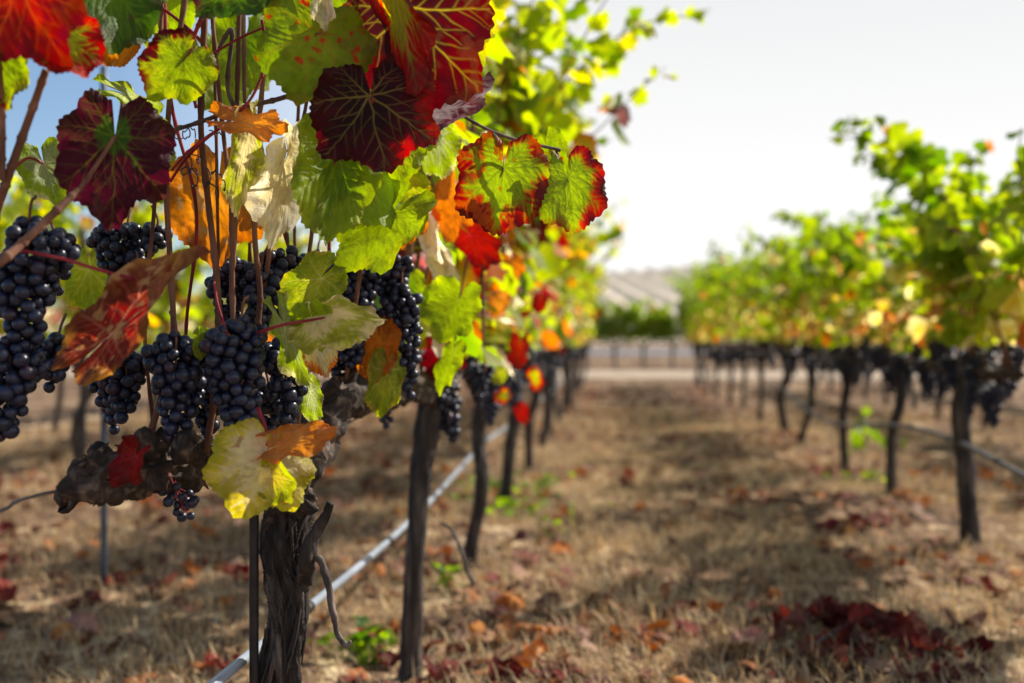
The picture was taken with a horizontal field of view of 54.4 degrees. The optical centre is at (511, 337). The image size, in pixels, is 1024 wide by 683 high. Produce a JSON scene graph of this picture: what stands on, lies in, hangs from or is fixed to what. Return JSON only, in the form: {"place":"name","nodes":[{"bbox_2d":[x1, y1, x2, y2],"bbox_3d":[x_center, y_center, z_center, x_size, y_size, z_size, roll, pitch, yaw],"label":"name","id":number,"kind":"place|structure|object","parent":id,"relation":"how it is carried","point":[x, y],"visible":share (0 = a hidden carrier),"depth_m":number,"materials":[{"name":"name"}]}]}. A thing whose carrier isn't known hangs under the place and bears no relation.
{"place":"outdoors","nodes":[
{"label":"outdoors","id":0,"kind":"place"},
{"bbox_2d":[223,562,248,580],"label":"fallen leaf","id":1,"kind":"object","parent":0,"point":[241,569],"visible":0.85,"depth_m":2.69,"materials":[{"name":"plant"}]},
{"bbox_2d":[0,255,891,344],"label":"hill","id":2,"kind":"structure","parent":0,"point":[634,286],"depth_m":184.88,"materials":[{"name":"soil"}]},
{"bbox_2d":[0,345,1023,682],"bbox_3d":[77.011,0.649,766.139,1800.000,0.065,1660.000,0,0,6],"label":"ground","id":3,"kind":"structure","parent":0,"point":[40,405],"depth_m":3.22,"materials":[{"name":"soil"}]},
{"bbox_2d":[0,519,16,536],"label":"fallen leaf","id":4,"kind":"object","parent":3,"relation":"on","point":[9,525],"visible":0.79,"depth_m":3.31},
{"bbox_2d":[0,584,17,602],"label":"fallen leaf","id":5,"kind":"object","parent":3,"relation":"on","point":[9,594],"visible":0.97,"depth_m":2.37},
{"bbox_2d":[0,552,18,569],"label":"fallen leaf","id":6,"kind":"object","parent":3,"relation":"on","point":[5,558],"visible":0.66,"depth_m":2.78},
{"bbox_2d":[0,181,46,335],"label":"grapevine","id":7,"kind":"object","parent":3,"relation":"on","point":[15,209],"visible":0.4,"depth_m":3.79,"materials":[{"name":"green plant"}]},
{"bbox_2d":[20,284,66,432],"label":"grapevine","id":8,"kind":"object","parent":3,"relation":"on","point":[58,409],"depth_m":6.89,"materials":[{"name":"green plant"}]},
{"bbox_2d":[50,622,73,639],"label":"fallen leaf","id":9,"kind":"object","parent":3,"relation":"on","point":[59,628],"visible":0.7,"depth_m":2.18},
{"bbox_2d":[79,228,85,457],"bbox_3d":[-1.767,0.125,4.100,0.027,1.150,0.026,0,0,6],"label":"vine stake","id":10,"kind":"object","parent":3,"relation":"on","point":[82,396],"visible":0.32,"depth_m":4.09,"materials":[{"name":"metal"}]},
{"bbox_2d":[11,161,161,458],"bbox_3d":[-1.972,-0.051,4.441,0.554,1.469,0.977,0,0,6],"label":"grapevine","id":11,"kind":"object","parent":3,"relation":"on","point":[53,317],"visible":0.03,"depth_m":4.38,"materials":[{"name":"green plant"}]},
{"bbox_2d":[68,612,107,636],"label":"fallen leaf","id":12,"kind":"object","parent":3,"relation":"on","point":[77,616],"visible":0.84,"depth_m":2.21,"materials":[{"name":"plant"}]},
{"bbox_2d":[100,65,107,587],"bbox_3d":[-1.065,0.020,2.600,0.018,1.460,0.017,0,0,6],"label":"trellis post","id":13,"kind":"object","parent":3,"relation":"on","point":[104,508],"visible":0.23,"depth_m":2.59,"materials":[{"name":"wood"}]},
{"bbox_2d":[106,571,127,586],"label":"fallen leaf","id":14,"kind":"object","parent":3,"relation":"on","point":[118,576],"visible":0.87,"depth_m":2.62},
{"bbox_2d":[136,202,204,431],"bbox_3d":[-1.851,-0.043,5.341,0.648,1.499,0.936,0,0,-13],"label":"grapevine","id":15,"kind":"object","parent":3,"relation":"on","point":[163,316],"depth_m":5.40,"materials":[{"name":"green plant"}]},
{"bbox_2d":[147,279,214,337],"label":"grapevine","id":16,"kind":"object","parent":3,"relation":"on","point":[181,321],"visible":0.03,"depth_m":8.70,"materials":[{"name":"plant"}]},
{"bbox_2d":[181,558,202,574],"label":"fallen leaf","id":17,"kind":"object","parent":3,"relation":"on","point":[185,566],"visible":0.98,"depth_m":2.69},
{"bbox_2d":[181,284,214,335],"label":"grapevine","id":18,"kind":"object","parent":3,"relation":"on","point":[199,305],"visible":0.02,"depth_m":9.52,"materials":[{"name":"plant"}]},
{"bbox_2d":[192,521,216,539],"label":"fallen leaf","id":19,"kind":"object","parent":3,"relation":"on","point":[200,528],"visible":0.72,"depth_m":3.23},
{"bbox_2d":[204,649,239,668],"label":"fallen leaf","id":20,"kind":"object","parent":3,"relation":"on","point":[214,659],"visible":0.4,"depth_m":1.93,"materials":[{"name":"plant"}]},
{"bbox_2d":[243,569,261,581],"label":"fallen leaf","id":21,"kind":"object","parent":3,"relation":"on","point":[260,572],"visible":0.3,"depth_m":2.67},
{"bbox_2d":[249,515,258,682],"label":"vine stake","id":22,"kind":"object","parent":3,"relation":"on","point":[254,599],"visible":0.74,"depth_m":1.20,"materials":[{"name":"metal"}]},
{"bbox_2d":[197,225,314,341],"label":"grapevine","id":23,"kind":"object","parent":3,"relation":"on","point":[241,253],"visible":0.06,"depth_m":6.03,"materials":[{"name":"green plant"}]},
{"bbox_2d":[252,231,321,376],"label":"grapevine","id":24,"kind":"object","parent":3,"relation":"on","point":[298,239],"visible":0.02,"depth_m":6.82,"materials":[{"name":"plant"}]},
{"bbox_2d":[0,0,607,682],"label":"grapevine","id":25,"kind":"object","parent":3,"relation":"on","point":[390,90],"visible":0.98,"depth_m":1.05,"materials":[{"name":"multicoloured plant"}]},
{"bbox_2d":[304,628,315,653],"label":"fallen leaf","id":26,"kind":"object","parent":3,"relation":"on","point":[310,636],"visible":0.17,"depth_m":2.05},
{"bbox_2d":[307,615,424,665],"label":"weed","id":27,"kind":"object","parent":3,"relation":"on","point":[387,636],"visible":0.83,"depth_m":2.03,"materials":[{"name":"green plant"}]},
{"bbox_2d":[367,562,385,576],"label":"fallen leaf","id":28,"kind":"object","parent":3,"relation":"on","point":[374,565],"visible":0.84,"depth_m":2.69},
{"bbox_2d":[375,643,398,667],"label":"fallen leaf","id":29,"kind":"object","parent":3,"relation":"on","point":[389,655],"visible":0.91,"depth_m":1.99,"materials":[{"name":"plant"}]},
{"bbox_2d":[206,372,573,682],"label":"drip hose","id":30,"kind":"object","parent":3,"relation":"on","point":[230,670],"visible":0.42,"depth_m":1.74,"materials":[{"name":"plastic"}]},
{"bbox_2d":[425,661,452,679],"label":"fallen leaf","id":31,"kind":"object","parent":3,"relation":"on","point":[431,667],"visible":0.81,"depth_m":1.88,"materials":[{"name":"plant"}]},
{"bbox_2d":[428,544,453,553],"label":"fallen leaf","id":32,"kind":"object","parent":3,"relation":"on","point":[447,548],"visible":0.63,"depth_m":2.88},
{"bbox_2d":[428,555,456,567],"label":"fallen leaf","id":33,"kind":"object","parent":3,"relation":"on","point":[446,560],"visible":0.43,"depth_m":2.78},
{"bbox_2d":[368,0,519,682],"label":"grapevine","id":34,"kind":"object","parent":3,"relation":"on","point":[435,417],"visible":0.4,"depth_m":1.90,"materials":[{"name":"green plant"}]},
{"bbox_2d":[440,522,475,584],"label":"dead twig","id":35,"kind":"object","parent":34,"relation":"attached to","point":[466,567],"visible":1,"depth_m":1.86,"materials":[{"name":"wood"}]},
{"bbox_2d":[423,562,467,587],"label":"weed","id":36,"kind":"object","parent":3,"relation":"on","point":[444,580],"visible":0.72,"depth_m":2.52,"materials":[{"name":"green plant"}]},
{"bbox_2d":[468,620,485,634],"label":"fallen leaf","id":37,"kind":"object","parent":3,"relation":"on","point":[472,628],"visible":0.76,"depth_m":2.15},
{"bbox_2d":[455,475,525,493],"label":"weed","id":38,"kind":"object","parent":3,"relation":"on","point":[493,483],"visible":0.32,"depth_m":4.24,"materials":[{"name":"green plant"}]},
{"bbox_2d":[477,628,513,642],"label":"fallen leaf","id":39,"kind":"object","parent":3,"relation":"on","point":[490,635],"visible":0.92,"depth_m":2.10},
{"bbox_2d":[488,655,524,682],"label":"fallen leaf","id":40,"kind":"object","parent":3,"relation":"on","point":[514,666],"visible":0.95,"depth_m":1.88,"materials":[{"name":"plant"}]},
{"bbox_2d":[496,594,523,612],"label":"fallen leaf","id":41,"kind":"object","parent":3,"relation":"on","point":[510,601],"visible":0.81,"depth_m":2.32,"materials":[{"name":"plant"}]},
{"bbox_2d":[0,382,1023,682],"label":"leaf litter","id":42,"kind":"object","parent":3,"relation":"on","point":[492,594],"visible":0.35,"depth_m":3.04,"materials":[{"name":"plant"}]},
{"bbox_2d":[511,560,538,578],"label":"fallen leaf","id":43,"kind":"object","parent":3,"relation":"on","point":[517,571],"visible":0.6,"depth_m":2.67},
{"bbox_2d":[514,646,537,668],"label":"fallen leaf","id":44,"kind":"object","parent":3,"relation":"on","point":[527,651],"visible":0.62,"depth_m":1.95,"materials":[{"name":"plant"}]},
{"bbox_2d":[442,488,614,518],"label":"weed","id":45,"kind":"object","parent":3,"relation":"on","point":[511,503],"visible":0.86,"depth_m":3.69,"materials":[{"name":"green plant"}]},
{"bbox_2d":[514,619,546,636],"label":"fallen leaf","id":46,"kind":"object","parent":3,"relation":"on","point":[519,624],"visible":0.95,"depth_m":2.15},
{"bbox_2d":[521,558,540,568],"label":"fallen leaf","id":47,"kind":"object","parent":3,"relation":"on","point":[528,563],"visible":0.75,"depth_m":2.78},
{"bbox_2d":[513,548,541,562],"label":"fallen leaf","id":48,"kind":"object","parent":47,"relation":"on","point":[530,556],"visible":0.92,"depth_m":2.82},
{"bbox_2d":[523,639,548,657],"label":"fallen leaf","id":49,"kind":"object","parent":3,"relation":"on","point":[540,644],"visible":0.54,"depth_m":2.01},
{"bbox_2d":[514,472,574,490],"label":"weed","id":50,"kind":"object","parent":3,"relation":"on","point":[545,481],"visible":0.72,"depth_m":4.24,"materials":[{"name":"green plant"}]},
{"bbox_2d":[523,226,586,471],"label":"grapevine","id":51,"kind":"object","parent":3,"relation":"on","point":[553,285],"visible":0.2,"depth_m":4.88,"materials":[{"name":"green plant"}]},
{"bbox_2d":[498,17,616,507],"bbox_3d":[0.079,-0.275,3.836,0.567,1.955,0.883,0,0,-1],"label":"grapevine","id":52,"kind":"object","parent":3,"relation":"on","point":[532,326],"visible":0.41,"depth_m":3.82,"materials":[{"name":"green plant"}]},
{"bbox_2d":[547,541,572,555],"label":"fallen leaf","id":53,"kind":"object","parent":3,"relation":"on","point":[561,545],"visible":0.85,"depth_m":2.94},
{"bbox_2d":[546,626,575,638],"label":"fallen leaf","id":54,"kind":"object","parent":3,"relation":"on","point":[551,633],"visible":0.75,"depth_m":2.10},
{"bbox_2d":[534,516,588,540],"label":"weed","id":55,"kind":"object","parent":3,"relation":"on","point":[555,522],"visible":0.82,"depth_m":3.20,"materials":[{"name":"green plant"}]},
{"bbox_2d":[553,658,575,679],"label":"fallen leaf","id":56,"kind":"object","parent":3,"relation":"on","point":[561,674],"visible":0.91,"depth_m":1.89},
{"bbox_2d":[551,230,606,422],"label":"grapevine","id":57,"kind":"object","parent":3,"relation":"on","point":[582,273],"visible":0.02,"depth_m":7.54,"materials":[{"name":"green plant"}]},
{"bbox_2d":[538,219,627,448],"bbox_3d":[0.319,-0.107,5.868,0.722,1.610,1.098,0,0,6],"label":"grapevine","id":58,"kind":"object","parent":3,"relation":"on","point":[615,233],"visible":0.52,"depth_m":5.61,"materials":[{"name":"green plant"}]},
{"bbox_2d":[543,199,625,433],"bbox_3d":[0.305,-0.126,6.618,0.799,1.637,1.040,0,0,19],"label":"grapevine","id":59,"kind":"object","parent":3,"relation":"on","point":[599,224],"visible":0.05,"depth_m":6.91,"materials":[{"name":"green plant"}]},
{"bbox_2d":[460,0,710,569],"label":"grapevine","id":60,"kind":"object","parent":3,"relation":"on","point":[527,105],"visible":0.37,"depth_m":2.73,"materials":[{"name":"green plant"}]},
{"bbox_2d":[570,264,600,395],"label":"grapevine","id":61,"kind":"object","parent":3,"relation":"on","point":[579,322],"visible":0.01,"depth_m":10.96,"materials":[{"name":"green plant"}]},
{"bbox_2d":[567,262,604,406],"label":"grapevine","id":62,"kind":"object","parent":3,"relation":"on","point":[587,283],"visible":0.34,"depth_m":9.26,"materials":[{"name":"green plant"}]},
{"bbox_2d":[573,271,602,392],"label":"grapevine","id":63,"kind":"object","parent":3,"relation":"on","point":[584,307],"visible":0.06,"depth_m":11.82,"materials":[{"name":"green plant"}]},
{"bbox_2d":[577,267,607,388],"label":"grapevine","id":64,"kind":"object","parent":3,"relation":"on","point":[585,333],"visible":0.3,"depth_m":12.68,"materials":[{"name":"green plant"}]},
{"bbox_2d":[561,226,628,414],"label":"grapevine","id":65,"kind":"object","parent":3,"relation":"on","point":[613,252],"visible":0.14,"depth_m":8.40,"materials":[{"name":"green plant"}]},
{"bbox_2d":[0,347,576,512],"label":"cordon wire","id":66,"kind":"object","parent":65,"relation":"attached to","point":[10,505],"visible":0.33,"depth_m":0.92,"materials":[{"name":"metal"}]},
{"bbox_2d":[581,270,608,385],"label":"grapevine","id":67,"kind":"object","parent":3,"relation":"on","point":[591,328],"visible":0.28,"depth_m":13.40,"materials":[{"name":"green plant"}]},
{"bbox_2d":[585,297,607,367],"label":"grapevine","id":68,"kind":"object","parent":3,"relation":"on","point":[595,305],"visible":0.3,"depth_m":21.90,"materials":[{"name":"green plant"}]},
{"bbox_2d":[592,301,636,367],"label":"grapevine","id":69,"kind":"object","parent":3,"relation":"on","point":[621,325],"visible":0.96,"depth_m":21.90,"materials":[{"name":"green plant"}]},
{"bbox_2d":[604,625,628,647],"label":"fallen leaf","id":70,"kind":"object","parent":3,"relation":"on","point":[618,630],"visible":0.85,"depth_m":2.06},
{"bbox_2d":[623,297,663,366],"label":"grapevine","id":71,"kind":"object","parent":3,"relation":"on","point":[645,328],"visible":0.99,"depth_m":21.96,"materials":[{"name":"plant"}]},
{"bbox_2d":[631,632,669,643],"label":"fallen leaf","id":72,"kind":"object","parent":3,"relation":"on","point":[657,637],"visible":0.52,"depth_m":2.04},
{"bbox_2d":[644,629,664,649],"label":"fallen leaf","id":73,"kind":"object","parent":3,"relation":"on","point":[648,634],"visible":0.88,"depth_m":2.02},
{"bbox_2d":[652,301,690,367],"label":"grapevine","id":74,"kind":"object","parent":3,"relation":"on","point":[670,330],"visible":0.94,"depth_m":21.98,"materials":[{"name":"plant"}]},
{"bbox_2d":[662,274,703,383],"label":"grapevine","id":75,"kind":"object","parent":3,"relation":"on","point":[688,330],"visible":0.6,"depth_m":13.79,"materials":[{"name":"green plant"}]},
{"bbox_2d":[674,619,698,638],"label":"fallen leaf","id":76,"kind":"object","parent":3,"relation":"on","point":[687,625],"visible":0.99,"depth_m":2.09,"materials":[{"name":"plant"}]},
{"bbox_2d":[672,266,712,388],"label":"grapevine","id":77,"kind":"object","parent":3,"relation":"on","point":[683,290],"visible":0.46,"depth_m":12.94,"materials":[{"name":"green plant"}]},
{"bbox_2d":[691,259,731,392],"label":"grapevine","id":78,"kind":"object","parent":3,"relation":"on","point":[700,331],"visible":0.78,"depth_m":12.01,"materials":[{"name":"green plant"}]},
{"bbox_2d":[691,261,732,397],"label":"grapevine","id":79,"kind":"object","parent":3,"relation":"on","point":[715,353],"visible":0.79,"depth_m":10.93,"materials":[{"name":"green plant"}]},
{"bbox_2d":[703,597,724,612],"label":"fallen leaf","id":80,"kind":"object","parent":3,"relation":"on","point":[714,605],"visible":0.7,"depth_m":2.24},
{"bbox_2d":[696,242,754,403],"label":"grapevine","id":81,"kind":"object","parent":3,"relation":"on","point":[727,357],"visible":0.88,"depth_m":9.85,"materials":[{"name":"green plant"}]},
{"bbox_2d":[703,240,776,409],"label":"grapevine","id":82,"kind":"object","parent":3,"relation":"on","point":[743,357],"visible":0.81,"depth_m":8.78,"materials":[{"name":"green plant"}]},
{"bbox_2d":[718,641,762,654],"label":"fallen leaf","id":83,"kind":"object","parent":3,"relation":"on","point":[741,646],"visible":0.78,"depth_m":1.99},
{"bbox_2d":[730,625,770,648],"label":"fallen leaf","id":84,"kind":"object","parent":3,"relation":"on","point":[751,634],"visible":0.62,"depth_m":2.06,"materials":[{"name":"plant"}]},
{"bbox_2d":[727,233,783,421],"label":"grapevine","id":85,"kind":"object","parent":3,"relation":"on","point":[760,353],"visible":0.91,"depth_m":7.97,"materials":[{"name":"green plant"}]},
{"bbox_2d":[735,224,807,432],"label":"grapevine","id":86,"kind":"object","parent":3,"relation":"on","point":[789,362],"visible":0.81,"depth_m":6.71,"materials":[{"name":"green plant"}]},
{"bbox_2d":[764,587,783,598],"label":"fallen leaf","id":87,"kind":"object","parent":3,"relation":"on","point":[777,591],"visible":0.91,"depth_m":2.44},
{"bbox_2d":[765,611,788,629],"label":"fallen leaf","id":88,"kind":"object","parent":3,"relation":"on","point":[776,620],"visible":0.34,"depth_m":2.20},
{"bbox_2d":[768,618,786,643],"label":"fallen leaf","id":89,"kind":"object","parent":3,"relation":"on","point":[782,630],"visible":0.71,"depth_m":2.08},
{"bbox_2d":[769,210,845,443],"bbox_3d":[1.838,-0.043,6.019,0.576,1.450,1.189,0,0,21],"label":"grapevine","id":90,"kind":"object","parent":3,"relation":"on","point":[807,348],"visible":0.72,"depth_m":5.97,"materials":[{"name":"green plant"}]},
{"bbox_2d":[816,518,837,529],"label":"fallen leaf","id":91,"kind":"object","parent":3,"relation":"on","point":[832,522],"visible":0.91,"depth_m":3.43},
{"bbox_2d":[748,209,906,468],"bbox_3d":[1.641,0.025,5.003,0.592,1.369,1.067,0,0,31],"label":"grapevine","id":92,"kind":"object","parent":3,"relation":"on","point":[841,344],"visible":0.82,"depth_m":4.93,"materials":[{"name":"green plant"}]},
{"bbox_2d":[839,519,859,534],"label":"fallen leaf","id":93,"kind":"object","parent":3,"relation":"on","point":[850,524],"visible":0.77,"depth_m":3.34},
{"bbox_2d":[823,470,885,483],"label":"weed","id":94,"kind":"object","parent":3,"relation":"on","point":[867,473],"visible":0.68,"depth_m":4.50,"materials":[{"name":"green plant"}]},
{"bbox_2d":[693,362,1023,477],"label":"drip hose","id":95,"kind":"object","parent":3,"relation":"on","point":[1000,462],"visible":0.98,"depth_m":3.70,"materials":[{"name":"plastic"}]},
{"bbox_2d":[849,512,873,525],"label":"fallen leaf","id":96,"kind":"object","parent":3,"relation":"on","point":[857,518],"visible":0.86,"depth_m":3.46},
{"bbox_2d":[864,510,891,523],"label":"fallen leaf","id":97,"kind":"object","parent":3,"relation":"on","point":[879,514],"visible":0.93,"depth_m":3.47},
{"bbox_2d":[791,207,971,497],"bbox_3d":[1.448,0.083,4.029,0.566,1.213,1.000,0,0,6],"label":"grapevine","id":98,"kind":"object","parent":3,"relation":"on","point":[891,319],"visible":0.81,"depth_m":3.98,"materials":[{"name":"green plant"}]},
{"bbox_2d":[779,594,993,682],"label":"leaf heap","id":99,"kind":"object","parent":3,"relation":"on","point":[870,617],"visible":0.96,"depth_m":1.99,"materials":[{"name":"plant"}]},
{"bbox_2d":[904,329,916,409],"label":"grapevine","id":100,"kind":"object","parent":3,"relation":"on","point":[912,397],"visible":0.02,"depth_m":8.87,"materials":[{"name":"plant"}]},
{"bbox_2d":[883,267,953,417],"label":"grapevine","id":101,"kind":"object","parent":3,"relation":"on","point":[938,401],"visible":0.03,"depth_m":8.02,"materials":[{"name":"plant"}]},
{"bbox_2d":[911,494,930,507],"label":"fallen leaf","id":102,"kind":"object","parent":3,"relation":"on","point":[926,497],"visible":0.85,"depth_m":3.81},
{"bbox_2d":[828,115,1023,545],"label":"grapevine","id":103,"kind":"object","parent":3,"relation":"on","point":[961,267],"visible":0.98,"depth_m":3.09,"materials":[{"name":"green plant"}]},
{"bbox_2d":[952,576,978,586],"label":"fallen leaf","id":104,"kind":"object","parent":3,"relation":"on","point":[966,579],"visible":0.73,"depth_m":2.57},
{"bbox_2d":[945,606,986,629],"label":"fallen leaf","id":105,"kind":"object","parent":3,"relation":"on","point":[966,622],"visible":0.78,"depth_m":2.16,"materials":[{"name":"plant"}]},
{"bbox_2d":[955,305,1011,428],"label":"grapevine","id":106,"kind":"object","parent":3,"relation":"on","point":[995,349],"visible":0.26,"depth_m":7.12,"materials":[{"name":"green plant"}]},
{"bbox_2d":[979,574,1009,592],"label":"fallen leaf","id":107,"kind":"object","parent":3,"relation":"on","point":[986,580],"visible":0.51,"depth_m":2.48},
{"bbox_2d":[981,128,1023,348],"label":"grapevine","id":108,"kind":"object","parent":3,"relation":"on","point":[1009,298],"visible":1,"depth_m":2.63,"materials":[{"name":"green plant"}]},
{"bbox_2d":[4,0,1023,309],"label":"sky","id":109,"kind":"structure","parent":0,"point":[742,133],"materials":[{"name":"white"}]},
{"bbox_2d":[66,369,1023,379],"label":"track","id":110,"kind":"structure","parent":0,"point":[682,374],"depth_m":17.40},
{"bbox_2d":[89,350,1001,354],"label":"road","id":111,"kind":"structure","parent":0,"point":[639,352],"depth_m":43.26,"materials":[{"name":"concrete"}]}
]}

